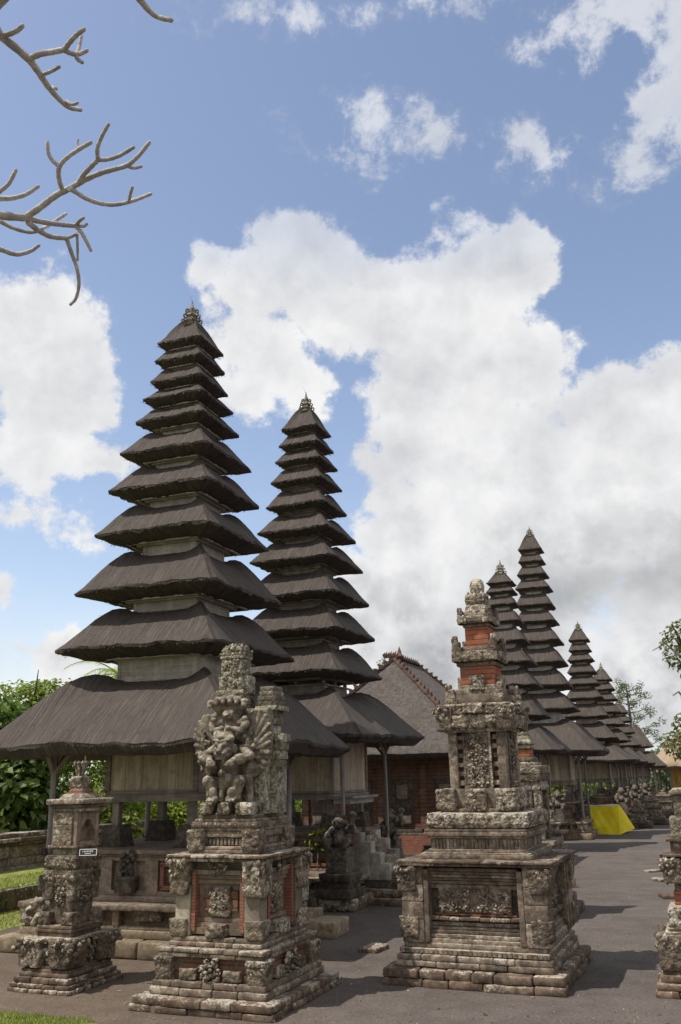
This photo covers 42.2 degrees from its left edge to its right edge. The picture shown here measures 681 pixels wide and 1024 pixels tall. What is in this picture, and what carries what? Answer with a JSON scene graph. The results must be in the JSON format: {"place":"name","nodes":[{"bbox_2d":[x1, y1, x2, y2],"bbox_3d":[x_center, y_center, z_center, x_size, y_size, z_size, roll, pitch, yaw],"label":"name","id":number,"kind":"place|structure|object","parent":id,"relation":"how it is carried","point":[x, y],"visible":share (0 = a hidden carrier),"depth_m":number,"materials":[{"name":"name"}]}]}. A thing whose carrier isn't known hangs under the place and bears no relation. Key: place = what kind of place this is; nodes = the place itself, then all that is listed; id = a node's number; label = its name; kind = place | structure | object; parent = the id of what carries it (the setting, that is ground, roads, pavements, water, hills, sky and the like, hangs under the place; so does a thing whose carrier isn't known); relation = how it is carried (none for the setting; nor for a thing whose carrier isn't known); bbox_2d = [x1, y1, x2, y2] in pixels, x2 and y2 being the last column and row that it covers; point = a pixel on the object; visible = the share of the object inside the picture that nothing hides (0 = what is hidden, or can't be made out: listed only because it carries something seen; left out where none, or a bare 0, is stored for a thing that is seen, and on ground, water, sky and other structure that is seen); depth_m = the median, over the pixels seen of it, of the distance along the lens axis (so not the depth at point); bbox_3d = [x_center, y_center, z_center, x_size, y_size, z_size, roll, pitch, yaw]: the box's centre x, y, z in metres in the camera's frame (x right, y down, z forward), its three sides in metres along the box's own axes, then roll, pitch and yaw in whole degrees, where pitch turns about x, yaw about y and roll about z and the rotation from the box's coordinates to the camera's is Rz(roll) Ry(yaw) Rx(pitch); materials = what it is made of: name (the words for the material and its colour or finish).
{"place":"outdoors","nodes":[
{"label":"outdoors","id":0,"kind":"place"},
{"bbox_2d":[0,908,24,930],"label":"lawn","id":1,"kind":"structure","parent":0,"point":[8,925],"depth_m":14.70,"materials":[{"name":"green plant"}]},
{"bbox_2d":[0,866,43,885],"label":"lawn","id":2,"kind":"structure","parent":0,"point":[4,874],"depth_m":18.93,"materials":[{"name":"green plant"}]},
{"bbox_2d":[0,1009,93,1023],"bbox_3d":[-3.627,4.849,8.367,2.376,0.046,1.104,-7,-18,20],"label":"grass","id":3,"kind":"structure","parent":0,"point":[26,1020],"depth_m":8.48,"materials":[{"name":"green plant"}]},
{"bbox_2d":[0,788,680,1023],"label":"ground","id":4,"kind":"structure","parent":0,"point":[607,856],"depth_m":9.82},
{"bbox_2d":[0,879,41,912],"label":"terrace kerb","id":5,"kind":"structure","parent":4,"relation":"on","point":[11,896],"depth_m":16.01,"materials":[{"name":"stone"}]},
{"bbox_2d":[0,695,69,832],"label":"broadleaf tree","id":6,"kind":"object","parent":4,"relation":"on","point":[27,809],"visible":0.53,"depth_m":21.21,"materials":[{"name":"green plant"}]},
{"bbox_2d":[7,756,122,996],"bbox_3d":[-3.139,4.165,10.374,0.888,2.506,1.006,-8,-18,22],"label":"column shrine","id":7,"kind":"object","parent":4,"relation":"on","point":[67,949],"depth_m":10.11,"materials":[{"name":"stone"}]},
{"bbox_2d":[79,849,96,855],"bbox_3d":[-2.894,3.904,10.121,0.196,0.074,0.034,0,-17,-5],"label":"name plate","id":8,"kind":"object","parent":7,"relation":"on","point":[87,852],"visible":1,"depth_m":10.12,"materials":[{"name":"white paint"}]},
{"bbox_2d":[0,0,173,305],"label":"frangipani tree","id":9,"kind":"object","parent":4,"relation":"on","point":[28,218],"visible":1,"depth_m":4.94,"materials":[{"name":"grey plant"}]},
{"bbox_2d":[59,761,144,837],"bbox_3d":[-6.753,8.042,24.239,3.132,3.426,2.139,-1,-17,0],"label":"lime bush","id":10,"kind":"object","parent":4,"relation":"on","point":[100,769],"visible":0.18,"depth_m":24.14,"materials":[{"name":"green plant"}]},
{"bbox_2d":[93,761,167,818],"bbox_3d":[-6.021,10.047,31.700,6.516,3.997,3.166,-4,-17,10],"label":"background tree","id":11,"kind":"object","parent":4,"relation":"on","point":[102,784],"depth_m":31.80,"materials":[{"name":"green plant"}]},
{"bbox_2d":[0,808,299,871],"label":"boundary wall","id":12,"kind":"structure","parent":4,"relation":"on","point":[20,850],"depth_m":19.97,"materials":[{"name":"stone"}]},
{"bbox_2d":[99,794,201,830],"bbox_3d":[-5.426,8.953,25.527,3.642,2.342,2.139,-1,-17,0],"label":"lime bush","id":13,"kind":"object","parent":4,"relation":"on","point":[174,808],"visible":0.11,"depth_m":25.18,"materials":[{"name":"green plant"}]},
{"bbox_2d":[0,296,350,959],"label":"meru tower","id":14,"kind":"structure","parent":4,"relation":"on","point":[178,585],"depth_m":13.41,"materials":[{"name":"plant"}]},
{"bbox_2d":[174,800,220,824],"bbox_3d":[-3.922,8.844,25.460,2.276,2.750,1.963,-1,-17,0],"label":"lime bush","id":15,"kind":"object","parent":4,"relation":"on","point":[184,819],"visible":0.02,"depth_m":25.15,"materials":[{"name":"green plant"}]},
{"bbox_2d":[128,643,340,1022],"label":"carved shrine","id":16,"kind":"object","parent":4,"relation":"on","point":[244,943],"visible":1,"depth_m":9.27,"materials":[{"name":"stone"}]},
{"bbox_2d":[295,800,301,818],"bbox_3d":[0.206,9.168,26.966,3.767,2.546,2.032,-1,-17,0],"label":"lime bush","id":17,"kind":"object","parent":4,"relation":"on","point":[297,804],"visible":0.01,"depth_m":26.77,"materials":[{"name":"green plant"}]},
{"bbox_2d":[305,915,348,938],"bbox_3d":[-0.203,6.020,12.813,0.497,0.223,0.653,-7,-18,19],"label":"stone slab","id":18,"kind":"object","parent":4,"relation":"on","point":[329,927],"depth_m":12.58,"materials":[{"name":"grey stone"}]},
{"bbox_2d":[249,387,424,911],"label":"meru tower","id":19,"kind":"structure","parent":4,"relation":"on","point":[304,624],"depth_m":17.54,"materials":[{"name":"plant"}]},
{"bbox_2d":[304,819,325,871],"bbox_3d":[-0.365,6.053,15.785,0.579,1.072,0.416,-1,-17,0],"label":"leafy plant","id":20,"kind":"object","parent":19,"relation":"on","point":[311,845],"visible":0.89,"depth_m":15.72,"materials":[{"name":"green plant"}]},
{"bbox_2d":[318,811,362,899],"bbox_3d":[0.013,5.951,15.382,0.652,1.405,0.624,-8,-18,21],"label":"guardian statue","id":21,"kind":"object","parent":19,"relation":"on","point":[339,875],"visible":1,"depth_m":15.19,"materials":[{"name":"stone"}]},
{"bbox_2d":[333,794,377,803],"bbox_3d":[0.293,5.375,16.522,0.400,0.135,1.320,-8,-18,21],"label":"floor shelf","id":22,"kind":"object","parent":19,"relation":"attached to","point":[360,798],"visible":0.93,"depth_m":16.21,"materials":[{"name":"stone"}]},
{"bbox_2d":[16,850,680,1023],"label":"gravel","id":23,"kind":"structure","parent":4,"relation":"on","point":[485,1014],"depth_m":8.86,"materials":[{"name":"grey gravel"}]},
{"bbox_2d":[56,771,670,794],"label":"distant woods","id":24,"kind":"object","parent":4,"relation":"on","point":[61,781],"visible":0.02,"depth_m":100.69,"materials":[{"name":"green plant"}]},
{"bbox_2d":[358,943,388,953],"bbox_3d":[0.441,5.729,11.593,0.265,0.068,0.412,-10,-19,27],"label":"stone slab","id":25,"kind":"object","parent":4,"relation":"on","point":[373,948],"depth_m":11.49,"materials":[{"name":"grey stone"}]},
{"bbox_2d":[302,647,450,857],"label":"brick pavilion","id":26,"kind":"structure","parent":4,"relation":"on","point":[411,693],"depth_m":20.08,"materials":[{"name":"ceramic"}]},
{"bbox_2d":[379,808,404,857],"bbox_3d":[1.028,6.666,17.746,0.633,1.363,0.605,-8,-18,21],"label":"guardian statue","id":27,"kind":"object","parent":26,"relation":"on","point":[394,835],"visible":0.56,"depth_m":17.71,"materials":[{"name":"stone"}]},
{"bbox_2d":[351,829,403,906],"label":"stone stairs","id":28,"kind":"structure","parent":4,"relation":"on","point":[376,856],"depth_m":15.91,"materials":[{"name":"grey stone"}]},
{"bbox_2d":[422,845,430,852],"bbox_3d":[1.851,7.183,17.880,0.608,0.812,0.545,-8,-18,21],"label":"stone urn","id":29,"kind":"object","parent":4,"relation":"on","point":[426,847],"visible":0.11,"depth_m":17.89,"materials":[{"name":"grey stone"}]},
{"bbox_2d":[383,578,592,996],"bbox_3d":[1.708,3.097,10.859,2.036,4.634,2.048,-8,-18,22],"label":"tall carved shrine","id":30,"kind":"object","parent":4,"relation":"on","point":[484,885],"visible":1,"depth_m":9.98,"materials":[{"name":"stone"}]},
{"bbox_2d":[515,686,584,916],"bbox_3d":[3.078,4.744,14.737,1.443,3.640,1.457,-8,-18,21],"label":"tiered shrine","id":31,"kind":"object","parent":4,"relation":"on","point":[534,774],"visible":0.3,"depth_m":14.54,"materials":[{"name":"stone"}]},
{"bbox_2d":[550,816,568,848],"bbox_3d":[5.736,8.826,24.044,1.027,1.050,1.018,-7,-18,19],"label":"shrine","id":32,"kind":"object","parent":4,"relation":"on","point":[555,832],"visible":0.3,"depth_m":23.86,"materials":[{"name":"stone"}]},
{"bbox_2d":[515,528,609,839],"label":"meru tower","id":33,"kind":"structure","parent":4,"relation":"on","point":[534,602],"depth_m":31.86,"materials":[{"name":"plant"}]},
{"bbox_2d":[550,790,570,833],"bbox_3d":[7.348,10.075,29.670,0.652,1.405,0.624,-7,-18,19],"label":"guardian statue","id":34,"kind":"object","parent":33,"relation":"on","point":[559,813],"visible":0.75,"depth_m":29.50,"materials":[{"name":"stone"}]},
{"bbox_2d":[544,782,606,799],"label":"background tree","id":35,"kind":"object","parent":4,"relation":"on","point":[559,788],"visible":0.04,"depth_m":43.58,"materials":[{"name":"green plant"}]},
{"bbox_2d":[549,781,627,795],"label":"background tree","id":36,"kind":"object","parent":4,"relation":"on","point":[613,783],"visible":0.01,"depth_m":49.60,"materials":[{"name":"green plant"}]},
{"bbox_2d":[563,621,640,804],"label":"meru tower","id":37,"kind":"structure","parent":4,"relation":"on","point":[584,696],"depth_m":36.42,"materials":[{"name":"grey wood"}]},
{"bbox_2d":[614,786,632,823],"bbox_3d":[10.982,11.388,34.311,0.652,1.405,0.624,-7,-18,19],"label":"guardian statue","id":38,"kind":"object","parent":37,"relation":"on","point":[621,800],"visible":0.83,"depth_m":34.22,"materials":[{"name":"stone"}]},
{"bbox_2d":[586,804,633,834],"bbox_3d":[9.750,11.280,32.450,2.000,1.008,1.646,-5,-17,13],"label":"draped table","id":39,"kind":"object","parent":4,"relation":"on","point":[611,819],"visible":0.58,"depth_m":31.92,"materials":[{"name":"yellow fabric"}]},
{"bbox_2d":[590,662,647,818],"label":"meru tower","id":40,"kind":"structure","parent":4,"relation":"on","point":[605,689],"depth_m":40.76,"materials":[{"name":"grey wood"}]},
{"bbox_2d":[629,784,643,810],"bbox_3d":[13.030,12.707,38.862,0.653,1.405,0.624,-7,-18,19],"label":"guardian statue","id":41,"kind":"object","parent":40,"relation":"on","point":[634,795],"visible":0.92,"depth_m":38.80,"materials":[{"name":"stone"}]},
{"bbox_2d":[614,696,655,799],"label":"meru tower","id":42,"kind":"structure","parent":4,"relation":"on","point":[627,729],"depth_m":44.18,"materials":[{"name":"grey wood"}]},
{"bbox_2d":[640,782,651,798],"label":"guardian statue","id":43,"kind":"object","parent":42,"relation":"on","point":[646,793],"visible":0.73,"depth_m":42.79,"materials":[{"name":"stone"}]},
{"bbox_2d":[612,678,666,783],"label":"tree","id":44,"kind":"object","parent":4,"relation":"on","point":[627,695],"visible":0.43,"depth_m":68.06,"materials":[{"name":"green plant"}]},
{"bbox_2d":[629,800,652,827],"bbox_3d":[11.854,12.024,35.157,1.027,1.050,1.018,-7,-18,19],"label":"shrine","id":45,"kind":"object","parent":4,"relation":"on","point":[638,817],"visible":0.82,"depth_m":34.87,"materials":[{"name":"stone"}]},
{"bbox_2d":[620,722,666,798],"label":"meru tower","id":46,"kind":"structure","parent":4,"relation":"on","point":[640,737],"depth_m":48.20,"materials":[{"name":"grey wood"}]},
{"bbox_2d":[641,796,646,805],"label":"shrine","id":47,"kind":"object","parent":4,"relation":"on","point":[643,802],"visible":0.13,"depth_m":40.05,"materials":[{"name":"stone"}]},
{"bbox_2d":[627,742,673,791],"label":"background tree","id":48,"kind":"object","parent":4,"relation":"on","point":[666,786],"visible":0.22,"depth_m":62.26,"materials":[{"name":"green plant"}]},
{"bbox_2d":[642,869,660,872],"bbox_3d":[7.119,8.054,19.885,0.604,0.103,0.270,4,-17,-16],"label":"stone slab","id":49,"kind":"object","parent":4,"relation":"on","point":[652,870],"depth_m":19.76,"materials":[{"name":"beige stone"}]},
{"bbox_2d":[643,794,668,824],"bbox_3d":[13.164,12.524,37.191,1.181,1.208,1.171,-7,-18,19],"label":"shrine","id":50,"kind":"object","parent":4,"relation":"on","point":[652,807],"visible":0.85,"depth_m":36.85,"materials":[{"name":"stone"}]},
{"bbox_2d":[650,729,680,794],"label":"thatched hut","id":51,"kind":"object","parent":4,"relation":"on","point":[674,767],"visible":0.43,"depth_m":51.38,"materials":[{"name":"beige plant"}]},
{"bbox_2d":[656,790,674,817],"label":"shrine","id":52,"kind":"object","parent":4,"relation":"on","point":[665,802],"visible":0.66,"depth_m":41.92,"materials":[{"name":"stone"}]},
{"bbox_2d":[652,618,680,761],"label":"overhanging tree","id":53,"kind":"object","parent":4,"relation":"on","point":[677,733],"visible":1,"depth_m":17.73,"materials":[{"name":"green plant"}]},
{"bbox_2d":[654,787,680,998],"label":"column shrine","id":54,"kind":"object","parent":4,"relation":"on","point":[667,935],"depth_m":9.17,"materials":[{"name":"stone"}]},
{"bbox_2d":[0,0,680,781],"label":"sky","id":55,"kind":"structure","parent":0,"point":[454,226],"materials":[{"name":"blue"}]},
{"bbox_2d":[35,920,649,1023],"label":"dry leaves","id":56,"kind":"object","parent":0,"point":[333,998],"visible":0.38,"depth_m":8.63,"materials":[{"name":"plant"}]},
{"bbox_2d":[486,561,572,818],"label":"meru tower","id":57,"kind":"structure","parent":0,"point":[500,591],"depth_m":27.36,"materials":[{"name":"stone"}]},
{"bbox_2d":[548,793,555,818],"bbox_3d":[5.838,8.705,24.989,0.652,1.405,0.624,-7,-18,19],"label":"guardian statue","id":58,"kind":"object","parent":57,"relation":"on","point":[552,804],"visible":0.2,"depth_m":24.94,"materials":[{"name":"stone"}]},
{"bbox_2d":[572,876,575,887],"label":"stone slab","id":59,"kind":"structure","parent":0,"point":[574,882],"depth_m":17.43,"materials":[{"name":"grey stone"}]},
{"bbox_2d":[651,877,663,881],"bbox_3d":[6.578,7.566,18.156,0.250,0.066,0.330,2,-17,-11],"label":"stone slab","id":60,"kind":"object","parent":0,"point":[659,879],"depth_m":18.14,"materials":[{"name":"beige stone"}]},
{"bbox_2d":[658,893,673,898],"bbox_3d":[5.925,6.857,15.760,0.408,0.072,0.409,-3,-17,5],"label":"stone slab","id":61,"kind":"object","parent":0,"point":[666,895],"depth_m":15.64,"materials":[{"name":"grey stone"}]},
{"bbox_2d":[669,794,673,809],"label":"shrine","id":62,"kind":"object","parent":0,"point":[670,797],"visible":0.08,"depth_m":44.71,"materials":[{"name":"stone"}]},
{"label":"field","id":63,"kind":"structure","parent":0,"visible":0},
{"bbox_2d":[0,669,90,798],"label":"flowering tree","id":64,"kind":"object","parent":63,"relation":"on","point":[38,690],"visible":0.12,"depth_m":24.53,"materials":[{"name":"green plant"}]},
{"bbox_2d":[64,661,117,818],"bbox_3d":[-7.584,8.193,29.966,4.029,6.203,3.666,-11,-19,28],"label":"palm tree","id":65,"kind":"object","parent":63,"relation":"on","point":[114,673],"visible":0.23,"depth_m":30.68,"materials":[{"name":"green plant"}]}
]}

